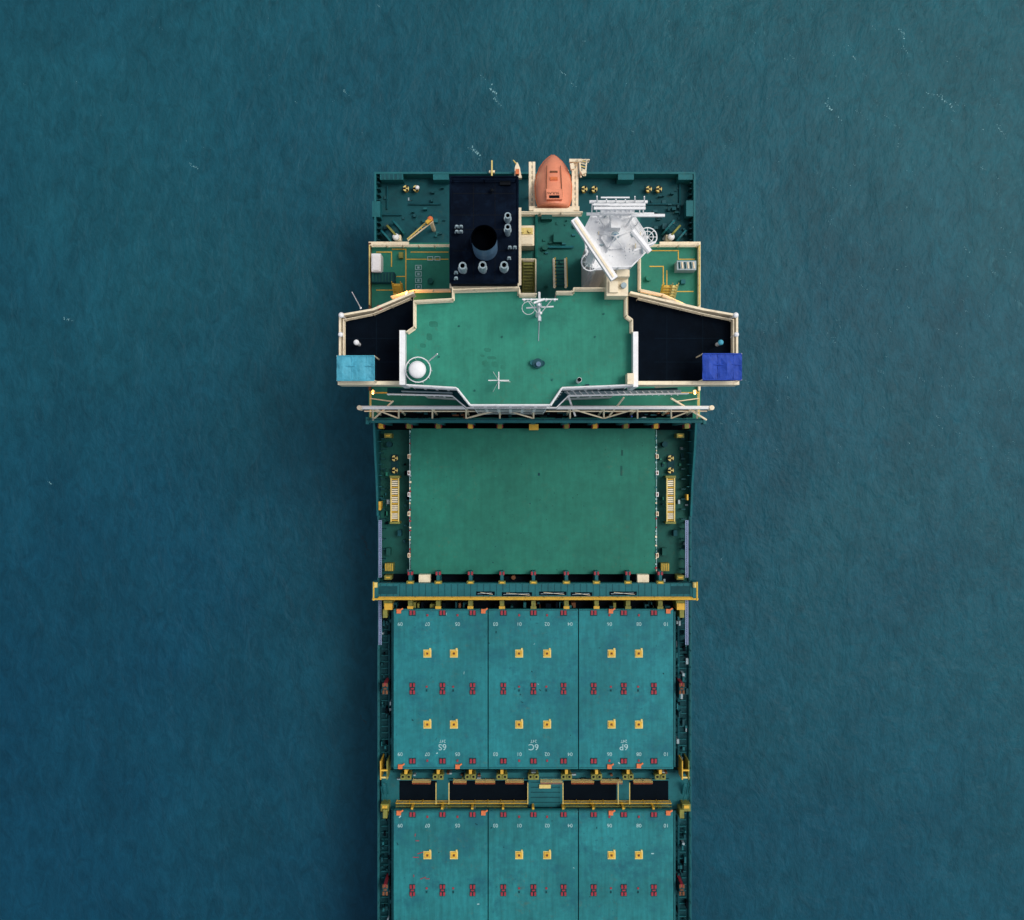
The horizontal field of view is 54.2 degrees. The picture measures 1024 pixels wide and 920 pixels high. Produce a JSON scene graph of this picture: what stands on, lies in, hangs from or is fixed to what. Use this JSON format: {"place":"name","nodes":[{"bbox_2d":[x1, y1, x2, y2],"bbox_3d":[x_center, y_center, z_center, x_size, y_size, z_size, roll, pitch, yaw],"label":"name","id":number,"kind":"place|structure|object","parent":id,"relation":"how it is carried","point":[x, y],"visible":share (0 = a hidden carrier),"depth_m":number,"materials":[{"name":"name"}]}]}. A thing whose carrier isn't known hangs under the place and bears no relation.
{"place":"outdoors","nodes":[
{"label":"outdoors","id":0,"kind":"place"},
{"bbox_2d":[0,0,1023,919],"bbox_3d":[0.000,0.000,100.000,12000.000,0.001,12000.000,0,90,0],"label":"sea water","id":1,"kind":"structure","parent":0,"point":[188,628],"depth_m":100.00,"materials":[{"name":"blue liquid"}]},
{"bbox_2d":[47,29,1015,725],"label":"sea foam","id":2,"kind":"object","parent":1,"relation":"on","point":[725,145],"visible":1,"depth_m":99.99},
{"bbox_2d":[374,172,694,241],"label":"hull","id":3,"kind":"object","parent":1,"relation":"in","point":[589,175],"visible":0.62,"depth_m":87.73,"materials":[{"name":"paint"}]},
{"bbox_2d":[379,179,689,919],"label":"deck","id":4,"kind":"structure","parent":3,"relation":"on","point":[398,202],"depth_m":89.95,"materials":[{"name":"teal metal"}]},
{"bbox_2d":[449,176,520,288],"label":"funnel casing","id":5,"kind":"object","parent":4,"relation":"on","point":[476,201],"visible":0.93,"depth_m":67.00,"materials":[{"name":"black metal"}]},
{"bbox_2d":[372,160,693,241],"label":"mooring deck gear","id":6,"kind":"object","parent":4,"relation":"on","point":[671,232],"visible":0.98,"depth_m":87.93,"materials":[{"name":"yellow paint"}]},
{"bbox_2d":[394,608,672,768],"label":"hatch cover bay","id":7,"kind":"object","parent":4,"relation":"on","point":[530,688],"visible":1,"depth_m":87.50,"materials":[{"name":"teal metal"}]},
{"bbox_2d":[408,428,658,573],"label":"aft hatch cover","id":8,"kind":"object","parent":4,"relation":"on","point":[528,501],"visible":0.99,"depth_m":88.00,"materials":[{"name":"teal metal"}]},
{"bbox_2d":[394,806,672,919],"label":"hatch cover bay","id":9,"kind":"object","parent":4,"relation":"on","point":[533,864],"visible":1,"depth_m":87.50,"materials":[{"name":"teal metal"}]},
{"bbox_2d":[379,433,687,644],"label":"side deck fittings","id":10,"kind":"object","parent":4,"relation":"on","point":[394,519],"visible":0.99,"depth_m":88.80,"materials":[{"name":"yellow paint"}]},
{"bbox_2d":[381,804,687,919],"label":"walkway fittings","id":11,"kind":"object","parent":4,"relation":"on","point":[679,883],"visible":0.99,"depth_m":89.35,"materials":[{"name":"teal metal"}]},
{"bbox_2d":[377,516,691,919],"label":"deck railing","id":12,"kind":"object","parent":4,"relation":"on","point":[690,716],"visible":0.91,"depth_m":89.11,"materials":[{"name":"metal"}]},
{"bbox_2d":[372,568,697,609],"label":"cell guide beam","id":13,"kind":"structure","parent":4,"relation":"on","point":[532,590],"depth_m":86.20,"materials":[{"name":"teal paint"}]},
{"bbox_2d":[369,242,700,417],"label":"accommodation base","id":14,"kind":"object","parent":4,"relation":"on","point":[672,269],"visible":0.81,"depth_m":84.50,"materials":[{"name":"green paint"}]},
{"bbox_2d":[399,287,637,414],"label":"bridge tower","id":15,"kind":"structure","parent":14,"relation":"on","point":[568,348],"depth_m":68.50,"materials":[{"name":"green metal"}]},
{"bbox_2d":[336,291,415,387],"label":"bridge wing","id":16,"kind":"structure","parent":15,"relation":"attached to","point":[368,356],"depth_m":71.00,"materials":[{"name":"black metal"}]},
{"bbox_2d":[420,321,504,372],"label":"roof stains","id":17,"kind":"object","parent":15,"relation":"on","point":[429,337],"visible":1,"depth_m":68.49,"materials":[{"name":"green paint"}]},
{"bbox_2d":[405,292,604,390],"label":"roof fittings","id":18,"kind":"object","parent":15,"relation":"on","point":[537,363],"visible":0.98,"depth_m":67.09,"materials":[{"name":"white paint"}]},
{"bbox_2d":[409,361,425,377],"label":"radome","id":19,"kind":"object","parent":18,"relation":"on","point":[417,369],"visible":1,"depth_m":66.69,"materials":[{"name":"white paint"}]},
{"bbox_2d":[387,388,688,408],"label":"bridge front gallery","id":20,"kind":"object","parent":15,"relation":"attached to","point":[561,399],"visible":1,"depth_m":73.35,"materials":[{"name":"white metal"}]},
{"bbox_2d":[627,291,741,387],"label":"bridge wing","id":21,"kind":"structure","parent":15,"relation":"attached to","point":[682,345],"depth_m":71.00,"materials":[{"name":"black metal"}]},
{"bbox_2d":[377,289,684,310],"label":"side gallery","id":22,"kind":"object","parent":14,"relation":"on","point":[422,294],"visible":0.48,"depth_m":78.91,"materials":[{"name":"beige paint"}]},
{"bbox_2d":[381,608,688,766],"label":"walkway fittings","id":23,"kind":"object","parent":4,"relation":"on","point":[680,687],"visible":0.94,"depth_m":89.40,"materials":[{"name":"teal metal"}]},
{"bbox_2d":[373,423,696,919],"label":"side bulwark","id":24,"kind":"object","parent":4,"relation":"on","point":[692,435],"visible":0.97,"depth_m":89.65,"materials":[{"name":"teal paint"}]},
{"bbox_2d":[380,753,690,810],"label":"lashing crossway","id":25,"kind":"object","parent":4,"relation":"on","point":[535,788],"visible":0.98,"depth_m":89.37,"materials":[{"name":"teal paint"}]},
{"bbox_2d":[366,409,705,429],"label":"lashing bridge","id":26,"kind":"structure","parent":4,"relation":"on","point":[626,420],"depth_m":84.44,"materials":[{"name":"teal paint"}]},
{"bbox_2d":[357,397,714,420],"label":"white truss","id":27,"kind":"object","parent":26,"relation":"on","point":[570,408],"visible":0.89,"depth_m":79.68,"materials":[{"name":"metal"}]},
{"bbox_2d":[529,155,589,210],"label":"lifeboat","id":28,"kind":"object","parent":4,"relation":"on","point":[553,186],"visible":0.98,"depth_m":79.57,"materials":[{"name":"orange paint"}]},
{"bbox_2d":[519,211,640,297],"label":"aft centre deck","id":29,"kind":"structure","parent":4,"relation":"on","point":[552,246],"depth_m":78.00,"materials":[{"name":"green paint"}]},
{"bbox_2d":[581,196,664,299],"bbox_3d":[6.989,-13.666,69.481,5.169,17.059,5.368,0,90,0],"label":"radar mast","id":30,"kind":"object","parent":29,"relation":"on","point":[619,236],"visible":0.91,"depth_m":64.99,"materials":[{"name":"white metal"}]},
{"bbox_2d":[571,217,617,280],"bbox_3d":[5.030,-12.838,62.770,0.653,4.460,4.388,-34,90,0],"label":"radar scanner","id":31,"kind":"object","parent":30,"relation":"attached to","point":[594,251],"visible":1,"depth_m":60.60,"materials":[{"name":"white metal"}]}
]}

